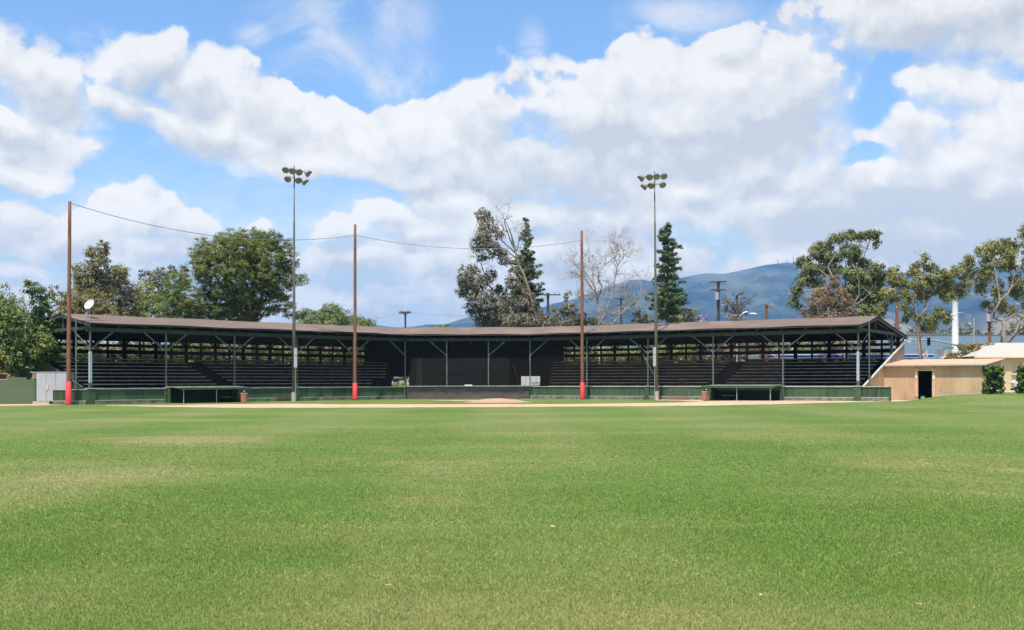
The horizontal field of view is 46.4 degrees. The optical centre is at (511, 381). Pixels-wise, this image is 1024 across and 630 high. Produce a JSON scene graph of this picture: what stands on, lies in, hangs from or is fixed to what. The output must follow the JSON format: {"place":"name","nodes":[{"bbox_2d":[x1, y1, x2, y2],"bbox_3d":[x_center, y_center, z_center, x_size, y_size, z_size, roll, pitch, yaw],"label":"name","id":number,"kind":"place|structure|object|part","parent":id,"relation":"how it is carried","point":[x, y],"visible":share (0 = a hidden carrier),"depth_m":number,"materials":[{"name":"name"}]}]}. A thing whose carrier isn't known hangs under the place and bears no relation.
{"place":"outdoors","nodes":[
{"label":"outdoors","id":0,"kind":"place"},
{"bbox_2d":[0,404,51,405],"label":"warning track","id":1,"kind":"structure","parent":0,"point":[21,404],"depth_m":87.35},
{"bbox_2d":[30,372,74,403],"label":"shed","id":2,"kind":"structure","parent":1,"relation":"on","point":[47,383],"depth_m":88.17,"materials":[{"name":"white paint"}]},
{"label":"door","id":3,"kind":"part","parent":2,"relation":"part of","materials":[{"name":"grey paint"}]},
{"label":"door","id":4,"kind":"part","parent":2,"relation":"part of","materials":[{"name":"grey paint"}]},
{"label":"door","id":5,"kind":"part","parent":2,"relation":"part of","materials":[{"name":"grey paint"}]},
{"bbox_2d":[65,201,71,404],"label":"net pole","id":6,"kind":"object","parent":1,"relation":"on","point":[68,400],"visible":1,"depth_m":86.09,"materials":[{"name":"brown wood"}]},
{"bbox_2d":[71,203,353,239],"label":"cable","id":7,"kind":"object","parent":6,"relation":"attached to","point":[198,233],"visible":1,"depth_m":92.93,"materials":[{"name":"black metal"}]},
{"bbox_2d":[392,378,408,386],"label":"shrub","id":8,"kind":"object","parent":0,"point":[397,384],"visible":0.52,"depth_m":136.76,"materials":[{"name":"green plant"}]},
{"bbox_2d":[392,377,408,384],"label":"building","id":9,"kind":"structure","parent":0,"point":[400,381],"depth_m":200.00,"materials":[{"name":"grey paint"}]},
{"bbox_2d":[106,400,891,407],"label":"infield dirt","id":10,"kind":"structure","parent":0,"point":[701,403],"depth_m":81.66,"materials":[{"name":"beige soil"}]},
{"bbox_2d":[0,393,1023,629],"bbox_3d":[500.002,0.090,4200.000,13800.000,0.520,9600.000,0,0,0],"label":"ground","id":11,"kind":"structure","parent":0,"point":[999,411],"depth_m":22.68,"materials":[{"name":"green plant"}]},
{"bbox_2d":[0,373,7,378],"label":"tennis screen","id":12,"kind":"object","parent":11,"relation":"on","point":[3,375],"visible":0.33,"depth_m":101.01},
{"bbox_2d":[0,351,14,376],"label":"shrub","id":13,"kind":"object","parent":11,"relation":"on","point":[10,375],"visible":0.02,"depth_m":148.02,"materials":[{"name":"green plant"}]},
{"bbox_2d":[0,282,30,338],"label":"pale feathery tree","id":14,"kind":"object","parent":11,"relation":"on","point":[8,302],"visible":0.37,"depth_m":140.54,"materials":[{"name":"green plant"}]},
{"bbox_2d":[0,377,35,403],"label":"block wall","id":15,"kind":"structure","parent":11,"relation":"on","point":[17,390],"depth_m":89.00,"materials":[{"name":"green paint"}]},
{"bbox_2d":[0,279,66,378],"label":"broadleaf tree","id":16,"kind":"object","parent":11,"relation":"on","point":[31,338],"visible":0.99,"depth_m":90.64,"materials":[{"name":"green plant"}]},
{"bbox_2d":[48,284,78,360],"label":"sparse thorn tree","id":17,"kind":"object","parent":11,"relation":"on","point":[64,304],"visible":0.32,"depth_m":130.01,"materials":[{"name":"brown plant"}]},
{"bbox_2d":[48,340,88,360],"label":"shrub","id":18,"kind":"object","parent":11,"relation":"on","point":[81,355],"visible":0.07,"depth_m":139.90,"materials":[{"name":"green plant"}]},
{"bbox_2d":[54,240,132,360],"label":"olive brown tree","id":19,"kind":"object","parent":11,"relation":"on","point":[92,283],"visible":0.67,"depth_m":135.45,"materials":[{"name":"green plant"}]},
{"bbox_2d":[77,340,121,360],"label":"shrub","id":20,"kind":"object","parent":11,"relation":"on","point":[100,348],"visible":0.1,"depth_m":149.45,"materials":[{"name":"green plant"}]},
{"bbox_2d":[108,279,143,361],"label":"russet tree","id":21,"kind":"object","parent":11,"relation":"on","point":[127,305],"visible":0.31,"depth_m":138.23,"materials":[{"name":"brown plant"}]},
{"bbox_2d":[109,341,153,361],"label":"shrub","id":22,"kind":"object","parent":11,"relation":"on","point":[135,348],"visible":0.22,"depth_m":148.35,"materials":[{"name":"green plant"}]},
{"bbox_2d":[129,278,162,361],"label":"light green tree","id":23,"kind":"object","parent":11,"relation":"on","point":[145,306],"visible":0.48,"depth_m":140.70,"materials":[{"name":"green plant"}]},
{"bbox_2d":[135,342,177,361],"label":"shrub","id":24,"kind":"object","parent":11,"relation":"on","point":[162,356],"visible":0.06,"depth_m":150.93,"materials":[{"name":"green plant"}]},
{"bbox_2d":[137,264,177,361],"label":"sparse brown tree","id":25,"kind":"object","parent":11,"relation":"on","point":[155,278],"visible":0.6,"depth_m":149.12,"materials":[{"name":"grey plant"}]},
{"bbox_2d":[152,264,209,361],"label":"broadleaf tree","id":26,"kind":"object","parent":11,"relation":"on","point":[177,305],"visible":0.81,"depth_m":131.69,"materials":[{"name":"green plant"}]},
{"bbox_2d":[162,343,223,362],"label":"shrub","id":27,"kind":"object","parent":11,"relation":"on","point":[195,350],"visible":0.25,"depth_m":148.43,"materials":[{"name":"green plant"}]},
{"bbox_2d":[166,386,251,402],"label":"dugout","id":28,"kind":"object","parent":11,"relation":"on","point":[185,394],"visible":0.81,"depth_m":94.41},
{"bbox_2d":[220,397,232,401],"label":"bench","id":29,"kind":"object","parent":11,"relation":"on","point":[231,399],"visible":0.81,"depth_m":95.72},
{"bbox_2d":[204,344,250,362],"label":"shrub","id":30,"kind":"object","parent":11,"relation":"on","point":[223,357],"visible":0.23,"depth_m":149.20,"materials":[{"name":"green plant"}]},
{"bbox_2d":[52,386,407,404],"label":"field wall","id":31,"kind":"structure","parent":11,"relation":"on","point":[119,396],"depth_m":98.25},
{"bbox_2d":[241,390,247,402],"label":"litter bin","id":32,"kind":"object","parent":11,"relation":"on","point":[244,396],"visible":1,"depth_m":93.98,"materials":[{"name":"metal"}]},
{"bbox_2d":[183,226,311,362],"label":"broadleaf tree","id":33,"kind":"object","parent":11,"relation":"on","point":[231,292],"visible":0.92,"depth_m":135.26,"materials":[{"name":"green leaf"},{"name":"brown bark"}]},
{"bbox_2d":[232,344,278,362],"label":"shrub","id":34,"kind":"object","parent":11,"relation":"on","point":[261,351],"visible":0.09,"depth_m":149.37,"materials":[{"name":"green plant"}]},
{"bbox_2d":[276,394,297,400],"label":"players bench","id":35,"kind":"object","parent":11,"relation":"on","point":[288,399],"visible":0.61,"depth_m":100.00,"materials":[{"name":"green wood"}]},
{"bbox_2d":[263,345,322,363],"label":"shrub","id":36,"kind":"object","parent":11,"relation":"on","point":[290,359],"visible":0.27,"depth_m":149.09,"materials":[{"name":"green plant"}]},
{"bbox_2d":[282,166,311,400],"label":"floodlight pole","id":37,"kind":"object","parent":11,"relation":"on","point":[298,172],"visible":0.99,"depth_m":99.47,"materials":[{"name":"grey metal"}]},
{"bbox_2d":[304,346,351,363],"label":"shrub","id":38,"kind":"object","parent":11,"relation":"on","point":[336,359],"visible":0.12,"depth_m":150.48,"materials":[{"name":"green plant"}]},
{"bbox_2d":[295,301,377,363],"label":"willow tree","id":39,"kind":"object","parent":11,"relation":"on","point":[332,315],"visible":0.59,"depth_m":144.35,"materials":[{"name":"green plant"}]},
{"bbox_2d":[333,347,364,363],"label":"shrub","id":40,"kind":"object","parent":11,"relation":"on","point":[358,359],"visible":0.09,"depth_m":149.34,"materials":[{"name":"green plant"}]},
{"bbox_2d":[352,224,356,399],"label":"net pole","id":41,"kind":"object","parent":11,"relation":"on","point":[355,337],"visible":0.88,"depth_m":104.08,"materials":[{"name":"brown wood"}]},
{"bbox_2d":[434,400,473,400],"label":"home plate dirt","id":42,"kind":"structure","parent":11,"relation":"on","point":[453,400],"depth_m":100.93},
{"bbox_2d":[9,313,907,400],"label":"grandstand","id":43,"kind":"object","parent":11,"relation":"on","point":[511,355],"visible":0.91,"depth_m":106.31,"materials":[{"name":"green"}]},
{"bbox_2d":[84,299,98,317],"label":"satellite dish","id":44,"kind":"object","parent":43,"relation":"on","point":[88,305],"visible":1,"depth_m":89.82,"materials":[{"name":"white paint"}]},
{"bbox_2d":[176,334,710,385],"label":"backstop net","id":45,"kind":"object","parent":43,"relation":"attached to","point":[431,359],"visible":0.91,"depth_m":107.43,"materials":[{"name":"brown"}]},
{"bbox_2d":[408,386,528,398],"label":"padded wall","id":46,"kind":"structure","parent":11,"relation":"on","point":[464,392],"depth_m":110.54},
{"bbox_2d":[470,398,525,402],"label":"pitchers mound","id":47,"kind":"object","parent":11,"relation":"on","point":[497,400],"visible":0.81,"depth_m":91.70,"materials":[{"name":"soil"}]},
{"bbox_2d":[453,197,559,326],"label":"leaning gum tree","id":48,"kind":"object","parent":11,"relation":"on","point":[501,313],"visible":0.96,"depth_m":133.49,"materials":[{"name":"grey plant"}]},
{"bbox_2d":[8,308,1023,376],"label":"tree belt","id":49,"kind":"object","parent":11,"relation":"on","point":[1011,328],"depth_m":266.67,"materials":[{"name":"green leaf"},{"name":"brown bark"}]},
{"bbox_2d":[508,217,549,318],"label":"conifer tree","id":50,"kind":"object","parent":11,"relation":"on","point":[531,273],"visible":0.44,"depth_m":139.50,"materials":[{"name":"green plant"}]},
{"bbox_2d":[521,376,539,385],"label":"sign board","id":51,"kind":"object","parent":11,"relation":"on","point":[535,380],"visible":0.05,"depth_m":133.10,"materials":[{"name":"white paint"}]},
{"bbox_2d":[544,292,560,313],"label":"utility pole","id":52,"kind":"object","parent":11,"relation":"on","point":[547,294],"visible":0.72,"depth_m":149.85,"materials":[{"name":"grey paint"}]},
{"bbox_2d":[564,347,580,363],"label":"shrub","id":53,"kind":"object","parent":11,"relation":"on","point":[570,353],"visible":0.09,"depth_m":150.02,"materials":[{"name":"green plant"}]},
{"bbox_2d":[580,231,584,398],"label":"net pole","id":54,"kind":"object","parent":11,"relation":"on","point":[582,389],"visible":1,"depth_m":105.49,"materials":[{"name":"brown wood"}]},
{"bbox_2d":[356,235,580,248],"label":"cable","id":55,"kind":"object","parent":54,"relation":"attached to","point":[468,248],"visible":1,"depth_m":104.88,"materials":[{"name":"black metal"}]},
{"bbox_2d":[569,346,625,363],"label":"shrub","id":56,"kind":"object","parent":11,"relation":"on","point":[605,358],"visible":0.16,"depth_m":148.31,"materials":[{"name":"green plant"}]},
{"bbox_2d":[550,225,653,360],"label":"bare tree","id":57,"kind":"object","parent":11,"relation":"on","point":[627,293],"visible":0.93,"depth_m":137.84,"materials":[{"name":"grey plant"}]},
{"bbox_2d":[546,289,658,363],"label":"scrub tree","id":58,"kind":"object","parent":11,"relation":"on","point":[569,313],"visible":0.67,"depth_m":141.07,"materials":[{"name":"green plant"}]},
{"bbox_2d":[596,346,651,362],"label":"shrub","id":59,"kind":"object","parent":11,"relation":"on","point":[607,347],"visible":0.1,"depth_m":151.32,"materials":[{"name":"green plant"}]},
{"bbox_2d":[629,345,679,362],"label":"shrub","id":60,"kind":"object","parent":11,"relation":"on","point":[651,346],"visible":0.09,"depth_m":150.65,"materials":[{"name":"green plant"}]},
{"bbox_2d":[644,221,690,362],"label":"conifer tree","id":61,"kind":"object","parent":11,"relation":"on","point":[668,294],"visible":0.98,"depth_m":137.56,"materials":[{"name":"green plant"}]},
{"bbox_2d":[652,344,703,362],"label":"shrub","id":62,"kind":"object","parent":11,"relation":"on","point":[681,357],"visible":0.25,"depth_m":147.95,"materials":[{"name":"green plant"}]},
{"bbox_2d":[664,306,708,351],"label":"jacaranda tree","id":63,"kind":"object","parent":11,"relation":"on","point":[697,318],"visible":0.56,"depth_m":148.79,"materials":[{"name":"green plant"}]},
{"bbox_2d":[701,389,707,400],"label":"litter bin","id":64,"kind":"object","parent":11,"relation":"on","point":[704,395],"visible":1,"depth_m":97.17,"materials":[{"name":"concrete"}]},
{"bbox_2d":[529,386,890,400],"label":"field wall","id":65,"kind":"structure","parent":11,"relation":"on","point":[836,393],"depth_m":101.85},
{"bbox_2d":[691,344,733,361],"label":"shrub","id":66,"kind":"object","parent":11,"relation":"on","point":[723,350],"visible":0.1,"depth_m":150.36,"materials":[{"name":"green plant"}]},
{"bbox_2d":[710,279,726,361],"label":"utility pole","id":67,"kind":"object","parent":11,"relation":"on","point":[717,295],"visible":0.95,"depth_m":144.83,"materials":[{"name":"grey paint"}]},
{"bbox_2d":[703,343,759,361],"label":"shrub","id":68,"kind":"object","parent":11,"relation":"on","point":[728,350],"visible":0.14,"depth_m":150.32,"materials":[{"name":"green plant"}]},
{"bbox_2d":[719,287,755,361],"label":"stump tree","id":69,"kind":"object","parent":11,"relation":"on","point":[736,313],"visible":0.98,"depth_m":138.73,"materials":[{"name":"brown plant"}]},
{"bbox_2d":[701,384,781,400],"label":"dugout","id":70,"kind":"object","parent":11,"relation":"on","point":[770,392],"visible":0.91,"depth_m":98.58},
{"bbox_2d":[736,311,756,361],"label":"street light","id":71,"kind":"object","parent":11,"relation":"on","point":[737,343],"visible":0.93,"depth_m":137.91,"materials":[{"name":"metal"}]},
{"bbox_2d":[726,343,786,361],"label":"shrub","id":72,"kind":"object","parent":11,"relation":"on","point":[757,344],"visible":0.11,"depth_m":151.03,"materials":[{"name":"green plant"}]},
{"bbox_2d":[764,302,772,358],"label":"utility pole","id":73,"kind":"object","parent":11,"relation":"on","point":[766,318],"visible":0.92,"depth_m":139.84,"materials":[{"name":"brown wood"}]},
{"bbox_2d":[768,342,810,360],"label":"shrub","id":74,"kind":"object","parent":11,"relation":"on","point":[785,350],"visible":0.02,"depth_m":150.94,"materials":[{"name":"green plant"}]},
{"bbox_2d":[787,342,838,360],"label":"shrub","id":75,"kind":"object","parent":11,"relation":"on","point":[808,348],"visible":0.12,"depth_m":150.03,"materials":[{"name":"green plant"}]},
{"bbox_2d":[798,271,858,360],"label":"brown gum tree","id":76,"kind":"object","parent":11,"relation":"on","point":[812,311],"visible":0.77,"depth_m":132.86,"materials":[{"name":"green plant"}]},
{"bbox_2d":[786,229,888,356],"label":"gum tree","id":77,"kind":"object","parent":11,"relation":"on","point":[860,284],"visible":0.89,"depth_m":139.13,"materials":[{"name":"green plant"}]},
{"bbox_2d":[745,353,933,360],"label":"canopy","id":78,"kind":"object","parent":11,"relation":"on","point":[907,356],"visible":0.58,"depth_m":142.00,"materials":[{"name":"blue paint"}]},
{"bbox_2d":[817,341,861,360],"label":"shrub","id":79,"kind":"object","parent":11,"relation":"on","point":[839,342],"visible":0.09,"depth_m":149.12,"materials":[{"name":"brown plant"}]},
{"bbox_2d":[836,342,889,359],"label":"shrub","id":80,"kind":"object","parent":11,"relation":"on","point":[873,353],"visible":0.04,"depth_m":150.01,"materials":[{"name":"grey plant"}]},
{"bbox_2d":[895,301,898,348],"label":"utility pole","id":81,"kind":"object","parent":11,"relation":"on","point":[896,316],"depth_m":145.84,"materials":[{"name":"brown wood"}]},
{"bbox_2d":[873,250,974,358],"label":"gum tree","id":82,"kind":"object","parent":11,"relation":"on","point":[932,282],"visible":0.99,"depth_m":115.77,"materials":[{"name":"green plant"}]},
{"bbox_2d":[900,338,956,348],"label":"traffic signal","id":83,"kind":"object","parent":11,"relation":"on","point":[928,340],"visible":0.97,"depth_m":132.90,"materials":[{"name":"metal"}]},
{"bbox_2d":[883,358,1005,399],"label":"shed","id":84,"kind":"structure","parent":11,"relation":"on","point":[912,379],"depth_m":96.27,"materials":[{"name":"tan painted plaster"},{"name":"tan felt"},{"name":"dark painted metal"}]},
{"bbox_2d":[945,283,972,352],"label":"tower","id":85,"kind":"structure","parent":11,"relation":"on","point":[955,336],"depth_m":149.69,"materials":[{"name":"white metal"}]},
{"bbox_2d":[938,392,980,395],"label":"edging board","id":86,"kind":"object","parent":11,"relation":"on","point":[961,394],"visible":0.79,"depth_m":93.60,"materials":[{"name":"wood"}]},
{"bbox_2d":[951,312,974,343],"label":"street light","id":87,"kind":"object","parent":11,"relation":"on","point":[973,319],"visible":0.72,"depth_m":133.93,"materials":[{"name":"metal"}]},
{"bbox_2d":[944,341,994,358],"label":"flowering bush","id":88,"kind":"object","parent":11,"relation":"on","point":[963,349],"visible":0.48,"depth_m":111.17,"materials":[{"name":"green plant"}]},
{"bbox_2d":[939,343,1023,391],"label":"house","id":89,"kind":"structure","parent":11,"relation":"on","point":[1012,354],"depth_m":108.16,"materials":[{"name":"beige paint"}]},
{"bbox_2d":[1011,362,1020,373],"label":"window","id":90,"kind":"structure","parent":89,"relation":"in","point":[1015,365],"depth_m":108.15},
{"bbox_2d":[957,223,1023,342],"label":"gum tree","id":91,"kind":"object","parent":11,"relation":"on","point":[1007,247],"visible":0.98,"depth_m":123.31,"materials":[{"name":"green plant"}]},
{"bbox_2d":[985,303,996,342],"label":"utility pole","id":92,"kind":"object","parent":11,"relation":"on","point":[988,318],"visible":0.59,"depth_m":139.78,"materials":[{"name":"brown wood"}]},
{"bbox_2d":[982,365,1005,393],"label":"ivy block","id":93,"kind":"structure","parent":11,"relation":"on","point":[994,382],"depth_m":93.26,"materials":[{"name":"green plant"}]},
{"bbox_2d":[1014,365,1023,393],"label":"ivy block","id":94,"kind":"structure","parent":11,"relation":"on","point":[1019,387],"depth_m":95.30,"materials":[{"name":"green plant"}]},
{"bbox_2d":[0,0,1023,343],"label":"sky","id":95,"kind":"structure","parent":0,"point":[775,128],"materials":[{"name":"blue"}]},
{"bbox_2d":[161,263,1023,361],"bbox_3d":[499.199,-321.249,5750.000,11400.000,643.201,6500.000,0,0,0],"label":"mountains","id":96,"kind":"structure","parent":0,"point":[770,279],"depth_m":5209.26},
{"bbox_2d":[883,346,957,349],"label":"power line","id":97,"kind":"object","parent":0,"point":[928,349],"visible":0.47,"depth_m":135.99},
{"bbox_2d":[870,335,1023,359],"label":"warehouse","id":98,"kind":"structure","parent":0,"point":[938,351],"depth_m":170.67,"materials":[{"name":"white metal"}]},
{"bbox_2d":[1010,380,1017,390],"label":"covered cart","id":99,"kind":"object","parent":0,"point":[1014,383],"visible":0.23,"depth_m":103.80,"materials":[{"name":"white paint"}]},
{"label":"road","id":100,"kind":"structure","parent":0,"visible":0},
{"bbox_2d":[399,310,410,384],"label":"utility pole","id":101,"kind":"object","parent":100,"relation":"on","point":[404,313],"visible":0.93,"depth_m":174.83,"materials":[{"name":"grey paint"}]},
{"bbox_2d":[430,323,448,326],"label":"bush","id":102,"kind":"object","parent":100,"relation":"on","point":[445,325],"visible":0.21,"depth_m":159.68,"materials":[{"name":"green plant"}]},
{"bbox_2d":[615,297,627,347],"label":"utility pole","id":103,"kind":"object","parent":100,"relation":"on","point":[620,300],"visible":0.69,"depth_m":159.87,"materials":[{"name":"grey paint"}]},
{"label":"wall foot dirt","id":104,"kind":"structure","parent":0,"visible":0},
{"bbox_2d":[638,171,667,399],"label":"floodlight pole","id":105,"kind":"object","parent":104,"relation":"on","point":[650,185],"visible":1,"depth_m":101.68,"materials":[{"name":"grey metal"}]},
{"bbox_2d":[666,388,689,399],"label":"batting screen","id":106,"kind":"object","parent":104,"relation":"on","point":[669,398],"visible":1,"depth_m":101.73,"materials":[{"name":"grey metal"}]}
]}

